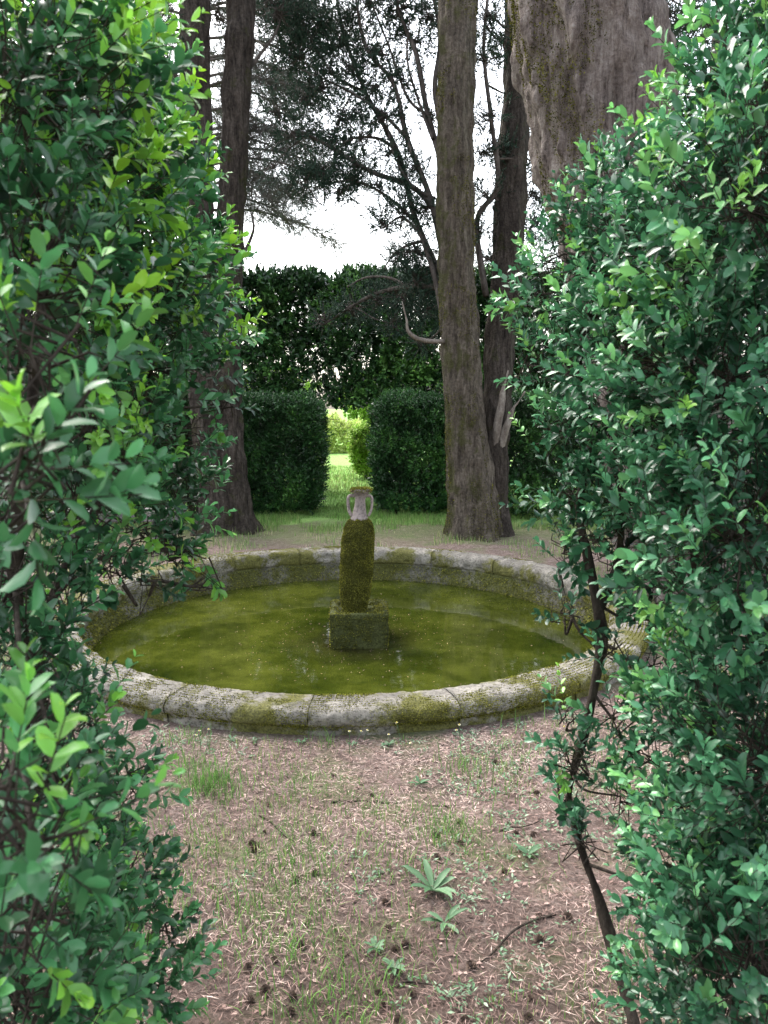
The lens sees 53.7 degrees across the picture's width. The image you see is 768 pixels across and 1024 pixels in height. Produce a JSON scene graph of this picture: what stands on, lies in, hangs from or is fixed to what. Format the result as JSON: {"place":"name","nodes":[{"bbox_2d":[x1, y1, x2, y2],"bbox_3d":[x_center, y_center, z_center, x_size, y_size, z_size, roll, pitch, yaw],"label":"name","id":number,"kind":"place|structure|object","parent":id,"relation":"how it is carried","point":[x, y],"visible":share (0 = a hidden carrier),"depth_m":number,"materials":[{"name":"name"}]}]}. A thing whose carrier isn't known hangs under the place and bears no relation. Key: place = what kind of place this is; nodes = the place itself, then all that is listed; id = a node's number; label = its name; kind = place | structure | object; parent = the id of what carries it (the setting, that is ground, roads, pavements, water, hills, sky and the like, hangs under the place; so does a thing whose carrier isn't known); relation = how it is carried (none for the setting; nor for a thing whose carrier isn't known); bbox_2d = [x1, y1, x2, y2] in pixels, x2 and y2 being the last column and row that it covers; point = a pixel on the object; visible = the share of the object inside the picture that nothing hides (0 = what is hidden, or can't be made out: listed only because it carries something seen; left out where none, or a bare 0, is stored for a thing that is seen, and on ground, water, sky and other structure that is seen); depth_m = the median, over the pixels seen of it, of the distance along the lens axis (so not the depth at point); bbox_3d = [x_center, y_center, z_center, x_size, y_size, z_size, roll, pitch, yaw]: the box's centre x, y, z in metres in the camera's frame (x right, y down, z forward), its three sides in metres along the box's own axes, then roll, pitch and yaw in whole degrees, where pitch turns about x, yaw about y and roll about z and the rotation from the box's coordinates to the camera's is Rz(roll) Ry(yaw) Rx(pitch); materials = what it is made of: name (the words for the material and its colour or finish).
{"place":"outdoors","nodes":[
{"label":"outdoors","id":0,"kind":"place"},
{"bbox_2d":[0,409,767,1023],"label":"ground","id":1,"kind":"structure","parent":0,"point":[290,535],"depth_m":2.70,"materials":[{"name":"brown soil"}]},
{"bbox_2d":[0,11,66,601],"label":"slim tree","id":2,"kind":"object","parent":1,"relation":"on","point":[27,545],"visible":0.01,"depth_m":5.83,"materials":[{"name":"green plant"}]},
{"bbox_2d":[23,375,198,523],"bbox_3d":[-4.339,-0.904,10.803,4.086,2.146,1.644,0,8,0],"label":"clipped hedge","id":3,"kind":"object","parent":1,"relation":"on","point":[183,484],"depth_m":10.23,"materials":[{"name":"green plant"}]},
{"bbox_2d":[46,508,186,553],"bbox_3d":[-2.900,0.226,8.310,1.404,0.508,0.406,0,8,-3],"label":"stone bench","id":4,"kind":"object","parent":1,"relation":"on","point":[120,516],"visible":0.05,"depth_m":8.11,"materials":[{"name":"grey stone"}]},
{"bbox_2d":[22,28,224,304],"bbox_3d":[-6.316,-6.313,17.271,6.949,11.106,4.073,0,8,0],"label":"conifer tree","id":5,"kind":"object","parent":1,"relation":"on","point":[212,64],"visible":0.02,"depth_m":16.55,"materials":[{"name":"green plant"}]},
{"bbox_2d":[0,0,268,1023],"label":"box shrub","id":6,"kind":"object","parent":1,"relation":"on","point":[76,212],"visible":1,"depth_m":1.05,"materials":[{"name":"green plant"}]},
{"bbox_2d":[64,0,379,269],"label":"conifer tree","id":7,"kind":"object","parent":1,"relation":"on","point":[271,204],"visible":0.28,"depth_m":14.47,"materials":[{"name":"green plant"}]},
{"bbox_2d":[144,0,307,536],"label":"cypress tree","id":8,"kind":"object","parent":1,"relation":"on","point":[239,38],"visible":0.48,"depth_m":9.04,"materials":[{"name":"brown plant"}]},
{"bbox_2d":[243,962,253,974],"bbox_3d":[-0.386,1.303,2.167,0.034,0.034,0.034,-2,8,-17],"label":"cypress cone","id":9,"kind":"object","parent":1,"relation":"on","point":[248,966],"visible":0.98,"depth_m":2.16,"materials":[{"name":"brown plant"}]},
{"bbox_2d":[243,995,254,1005],"bbox_3d":[-0.365,1.325,2.059,0.034,0.034,0.034,0,8,-3],"label":"cypress cone","id":10,"kind":"object","parent":1,"relation":"on","point":[251,999],"visible":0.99,"depth_m":2.05,"materials":[{"name":"brown plant"}]},
{"bbox_2d":[251,841,259,847],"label":"cypress cone","id":11,"kind":"object","parent":1,"relation":"on","point":[254,843],"visible":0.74,"depth_m":2.77,"materials":[{"name":"brown plant"}]},
{"bbox_2d":[259,984,270,996],"bbox_3d":[-0.327,1.318,2.089,0.036,0.035,0.035,-1,8,-5],"label":"cypress cone","id":12,"kind":"object","parent":1,"relation":"on","point":[264,989],"visible":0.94,"depth_m":2.08,"materials":[{"name":"brown plant"}]},
{"bbox_2d":[270,956,277,963],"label":"cypress cone","id":13,"kind":"object","parent":1,"relation":"on","point":[273,958],"visible":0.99,"depth_m":2.20,"materials":[{"name":"brown plant"}]},
{"bbox_2d":[259,815,294,841],"bbox_3d":[-0.410,1.208,2.899,0.015,0.014,0.256,-7,10,-39],"label":"fallen stick","id":14,"kind":"object","parent":1,"relation":"on","point":[272,824],"visible":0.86,"depth_m":2.93,"materials":[{"name":"brown wood"}]},
{"bbox_2d":[244,368,322,391],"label":"tree","id":15,"kind":"object","parent":1,"relation":"on","point":[307,384],"visible":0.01,"depth_m":44.74,"materials":[{"name":"green plant"}]},
{"bbox_2d":[242,388,338,514],"bbox_3d":[-1.633,-0.914,11.535,1.956,1.912,1.737,0,8,0],"label":"clipped hedge","id":16,"kind":"object","parent":1,"relation":"on","point":[309,410],"visible":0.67,"depth_m":10.98,"materials":[{"name":"green plant"}]},
{"bbox_2d":[287,1006,294,1015],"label":"cypress cone","id":17,"kind":"object","parent":1,"relation":"on","point":[291,1008],"visible":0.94,"depth_m":2.02,"materials":[{"name":"brown plant"}]},
{"bbox_2d":[287,990,296,1001],"bbox_3d":[-0.251,1.319,2.071,0.031,0.031,0.031,32,-19,14],"label":"cypress cone","id":18,"kind":"object","parent":1,"relation":"on","point":[293,994],"visible":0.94,"depth_m":2.07,"materials":[{"name":"brown plant"}]},
{"bbox_2d":[292,875,299,883],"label":"cypress cone","id":19,"kind":"object","parent":1,"relation":"on","point":[294,881],"visible":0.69,"depth_m":2.57,"materials":[{"name":"brown plant"}]},
{"bbox_2d":[297,939,306,949],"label":"cypress cone","id":20,"kind":"object","parent":1,"relation":"on","point":[298,945],"visible":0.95,"depth_m":2.26,"materials":[{"name":"brown plant"}]},
{"bbox_2d":[23,260,596,495],"bbox_3d":[-0.516,-2.357,14.054,13.732,4.394,2.074,0,8,0],"label":"laurel hedge","id":21,"kind":"object","parent":1,"relation":"on","point":[286,288],"visible":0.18,"depth_m":13.22,"materials":[{"name":"green plant"}]},
{"bbox_2d":[311,867,318,874],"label":"cypress cone","id":22,"kind":"object","parent":1,"relation":"on","point":[316,869],"visible":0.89,"depth_m":2.61,"materials":[{"name":"brown plant"}]},
{"bbox_2d":[325,411,362,453],"bbox_3d":[-1.788,-2.673,25.887,3.305,1.541,1.875,0,8,0],"label":"garden shrub","id":23,"kind":"object","parent":1,"relation":"on","point":[340,426],"visible":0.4,"depth_m":25.46,"materials":[{"name":"green plant"}]},
{"bbox_2d":[49,546,649,735],"bbox_3d":[-0.270,0.963,5.881,4.409,0.655,4.408,0,8,0],"label":"pond basin","id":24,"kind":"object","parent":1,"relation":"on","point":[268,712],"visible":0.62,"depth_m":4.15,"materials":[{"name":"stone"}]},
{"bbox_2d":[93,580,594,695],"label":"water","id":25,"kind":"structure","parent":24,"relation":"in","point":[234,619],"depth_m":5.73,"materials":[{"name":"green liquid"}]},
{"bbox_2d":[100,587,573,685],"bbox_3d":[-0.268,0.951,5.885,3.716,0.001,3.686,0,8,0],"label":"floating debris","id":26,"kind":"object","parent":25,"relation":"on","point":[372,650],"visible":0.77,"depth_m":5.68,"materials":[{"name":"plant"}]},
{"bbox_2d":[329,486,389,648],"bbox_3d":[-0.189,0.510,5.706,0.474,1.410,0.471,0,8,0],"label":"amphora fountain","id":27,"kind":"object","parent":25,"relation":"in","point":[358,619],"visible":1,"depth_m":5.57,"materials":[{"name":"plant"}]},
{"bbox_2d":[346,420,371,478],"bbox_3d":[-0.415,-1.346,16.611,0.856,1.351,0.857,2,8,15],"label":"garden shrub","id":28,"kind":"object","parent":1,"relation":"on","point":[358,452],"visible":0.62,"depth_m":16.38,"materials":[{"name":"green plant"}]},
{"bbox_2d":[364,936,384,953],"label":"leafy weed","id":29,"kind":"object","parent":1,"relation":"on","point":[373,942],"visible":0.94,"depth_m":2.26,"materials":[{"name":"green plant"}]},
{"bbox_2d":[375,989,383,995],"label":"cypress cone","id":30,"kind":"object","parent":1,"relation":"on","point":[378,991],"visible":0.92,"depth_m":2.09,"materials":[{"name":"brown plant"}]},
{"bbox_2d":[379,1000,385,1008],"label":"cypress cone","id":31,"kind":"object","parent":1,"relation":"on","point":[382,1002],"visible":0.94,"depth_m":2.04,"materials":[{"name":"brown plant"}]},
{"bbox_2d":[381,898,389,905],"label":"cypress cone","id":32,"kind":"object","parent":1,"relation":"on","point":[384,900],"visible":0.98,"depth_m":2.46,"materials":[{"name":"brown plant"}]},
{"bbox_2d":[384,924,391,931],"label":"cypress cone","id":33,"kind":"object","parent":1,"relation":"on","point":[390,927],"visible":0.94,"depth_m":2.34,"materials":[{"name":"brown plant"}]},
{"bbox_2d":[339,373,442,424],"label":"tree","id":34,"kind":"object","parent":1,"relation":"on","point":[361,413],"visible":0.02,"depth_m":42.91,"materials":[{"name":"green plant"}]},
{"bbox_2d":[41,691,742,1023],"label":"leaf litter","id":35,"kind":"object","parent":1,"relation":"on","point":[421,952],"visible":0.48,"depth_m":2.64,"materials":[{"name":"brown plant"}]},
{"bbox_2d":[331,800,454,806],"bbox_3d":[0.038,1.192,3.104,0.511,0.015,0.024,0,8,3],"label":"fallen stick","id":36,"kind":"object","parent":1,"relation":"on","point":[381,802],"visible":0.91,"depth_m":3.11,"materials":[{"name":"brown wood"}]},
{"bbox_2d":[383,957,404,974],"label":"leafy weed","id":37,"kind":"object","parent":1,"relation":"on","point":[386,960],"visible":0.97,"depth_m":2.18,"materials":[{"name":"green plant"}]},
{"bbox_2d":[390,944,400,954],"bbox_3d":[0.034,1.297,2.246,0.033,0.032,0.032,11,-25,10],"label":"cypress cone","id":38,"kind":"object","parent":1,"relation":"on","point":[394,948],"visible":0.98,"depth_m":2.24,"materials":[{"name":"brown plant"}]},
{"bbox_2d":[54,713,741,1023],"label":"ground cover weeds","id":39,"kind":"object","parent":1,"relation":"on","point":[592,835],"visible":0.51,"depth_m":2.69,"materials":[{"name":"green plant"}]},
{"bbox_2d":[393,1014,402,1023],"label":"cypress cone","id":40,"kind":"object","parent":1,"relation":"on","point":[397,1019],"visible":0.99,"depth_m":1.98,"materials":[{"name":"brown plant"}]},
{"bbox_2d":[251,0,556,541],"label":"cypress tree","id":41,"kind":"object","parent":1,"relation":"on","point":[478,421],"visible":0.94,"depth_m":9.24,"materials":[{"name":"brown plant"}]},
{"bbox_2d":[364,384,447,513],"bbox_3d":[0.436,-0.948,11.589,1.480,1.969,1.784,0,8,0],"label":"clipped hedge","id":42,"kind":"object","parent":1,"relation":"on","point":[400,404],"visible":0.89,"depth_m":10.96,"materials":[{"name":"green plant"}]},
{"bbox_2d":[401,939,410,947],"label":"cypress cone","id":43,"kind":"object","parent":1,"relation":"on","point":[404,944],"visible":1,"depth_m":2.26,"materials":[{"name":"brown plant"}]},
{"bbox_2d":[407,988,416,998],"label":"cypress cone","id":44,"kind":"object","parent":1,"relation":"on","point":[413,993],"visible":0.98,"depth_m":2.08,"materials":[{"name":"brown plant"}]},
{"bbox_2d":[389,981,444,988],"bbox_3d":[0.091,1.319,2.119,0.157,0.016,0.022,0,8,0],"label":"fallen stick","id":45,"kind":"object","parent":1,"relation":"on","point":[418,982],"visible":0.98,"depth_m":2.12,"materials":[{"name":"brown wood"}]},
{"bbox_2d":[408,775,428,785],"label":"leafy weed","id":46,"kind":"object","parent":1,"relation":"on","point":[421,781],"visible":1,"depth_m":3.25,"materials":[{"name":"green plant"}]},
{"bbox_2d":[402,859,456,898],"bbox_3d":[0.150,1.232,2.515,0.185,0.055,0.211,0,8,0],"label":"leafy weed","id":47,"kind":"object","parent":1,"relation":"on","point":[441,879],"visible":1,"depth_m":2.55,"materials":[{"name":"green plant"}]},
{"bbox_2d":[433,853,440,859],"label":"cypress cone","id":48,"kind":"object","parent":1,"relation":"on","point":[435,855],"visible":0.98,"depth_m":2.69,"materials":[{"name":"brown plant"}]},
{"bbox_2d":[421,904,468,933],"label":"leafy weed","id":49,"kind":"object","parent":1,"relation":"on","point":[452,912],"visible":0.98,"depth_m":2.36,"materials":[{"name":"green plant"}]},
{"bbox_2d":[457,840,463,845],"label":"cypress cone","id":50,"kind":"object","parent":1,"relation":"on","point":[461,842],"visible":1,"depth_m":2.79,"materials":[{"name":"brown plant"}]},
{"bbox_2d":[461,1014,469,1023],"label":"cypress cone","id":51,"kind":"object","parent":1,"relation":"on","point":[464,1017],"visible":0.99,"depth_m":1.98,"materials":[{"name":"brown plant"}]},
{"bbox_2d":[466,959,476,970],"bbox_3d":[0.250,1.298,2.172,0.032,0.033,0.034,-3,9,-22],"label":"cypress cone","id":52,"kind":"object","parent":1,"relation":"on","point":[470,964],"visible":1,"depth_m":2.17,"materials":[{"name":"brown plant"}]},
{"bbox_2d":[473,913,555,968],"bbox_3d":[0.385,1.277,2.281,0.359,0.020,0.036,-6,10,-36],"label":"fallen stick","id":53,"kind":"object","parent":1,"relation":"on","point":[509,934],"visible":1,"depth_m":2.30,"materials":[{"name":"brown wood"}]},
{"bbox_2d":[500,817,545,831],"bbox_3d":[0.546,1.211,2.939,0.222,0.011,0.027,-4,9,-25],"label":"fallen stick","id":54,"kind":"object","parent":1,"relation":"on","point":[523,826],"visible":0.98,"depth_m":2.92,"materials":[{"name":"brown wood"}]},
{"bbox_2d":[514,843,541,858],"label":"leafy weed","id":55,"kind":"object","parent":1,"relation":"on","point":[534,848],"visible":1,"depth_m":2.73,"materials":[{"name":"green plant"}]},
{"bbox_2d":[523,1011,534,1022],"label":"cypress cone","id":56,"kind":"object","parent":1,"relation":"on","point":[526,1017],"visible":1,"depth_m":1.97,"materials":[{"name":"brown plant"}]},
{"bbox_2d":[527,994,534,1002],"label":"cypress cone","id":57,"kind":"object","parent":1,"relation":"on","point":[531,997],"visible":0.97,"depth_m":2.04,"materials":[{"name":"brown plant"}]},
{"bbox_2d":[530,831,537,837],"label":"cypress cone","id":58,"kind":"object","parent":1,"relation":"on","point":[532,833],"visible":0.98,"depth_m":2.86,"materials":[{"name":"brown plant"}]},
{"bbox_2d":[533,790,540,795],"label":"cypress cone","id":59,"kind":"object","parent":1,"relation":"on","point":[536,792],"visible":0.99,"depth_m":3.19,"materials":[{"name":"brown plant"}]},
{"bbox_2d":[534,933,544,945],"bbox_3d":[0.465,1.275,2.262,0.034,0.034,0.034,1,8,6],"label":"cypress cone","id":60,"kind":"object","parent":1,"relation":"on","point":[539,938],"visible":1,"depth_m":2.26,"materials":[{"name":"brown plant"}]},
{"bbox_2d":[508,387,609,517],"bbox_3d":[3.074,-0.884,11.208,3.574,1.939,1.612,0,8,0],"label":"clipped hedge","id":61,"kind":"object","parent":1,"relation":"on","point":[521,410],"visible":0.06,"depth_m":10.60,"materials":[{"name":"green plant"}]},
{"bbox_2d":[562,911,573,922],"bbox_3d":[0.570,1.258,2.356,0.036,0.036,0.037,-32,61,-30],"label":"cypress cone","id":62,"kind":"object","parent":1,"relation":"on","point":[569,917],"visible":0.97,"depth_m":2.35,"materials":[{"name":"brown plant"}]},
{"bbox_2d":[483,0,767,1023],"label":"box shrub","id":63,"kind":"object","parent":1,"relation":"on","point":[691,274],"visible":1,"depth_m":1.35,"materials":[{"name":"green plant"}]},
{"bbox_2d":[488,0,766,336],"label":"conifer tree","id":64,"kind":"object","parent":1,"relation":"on","point":[713,39],"visible":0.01,"depth_m":14.86,"materials":[{"name":"green plant"}]},
{"bbox_2d":[506,0,767,612],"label":"cypress tree","id":65,"kind":"object","parent":1,"relation":"on","point":[578,67],"visible":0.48,"depth_m":5.54,"materials":[{"name":"brown plant"}]},
{"bbox_2d":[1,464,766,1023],"bbox_3d":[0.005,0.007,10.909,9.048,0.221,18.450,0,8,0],"label":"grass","id":66,"kind":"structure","parent":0,"point":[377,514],"depth_m":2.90,"materials":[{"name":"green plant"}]},
{"bbox_2d":[8,0,767,408],"label":"sky","id":67,"kind":"structure","parent":0,"point":[269,251],"materials":[{"name":"white"}]}
]}

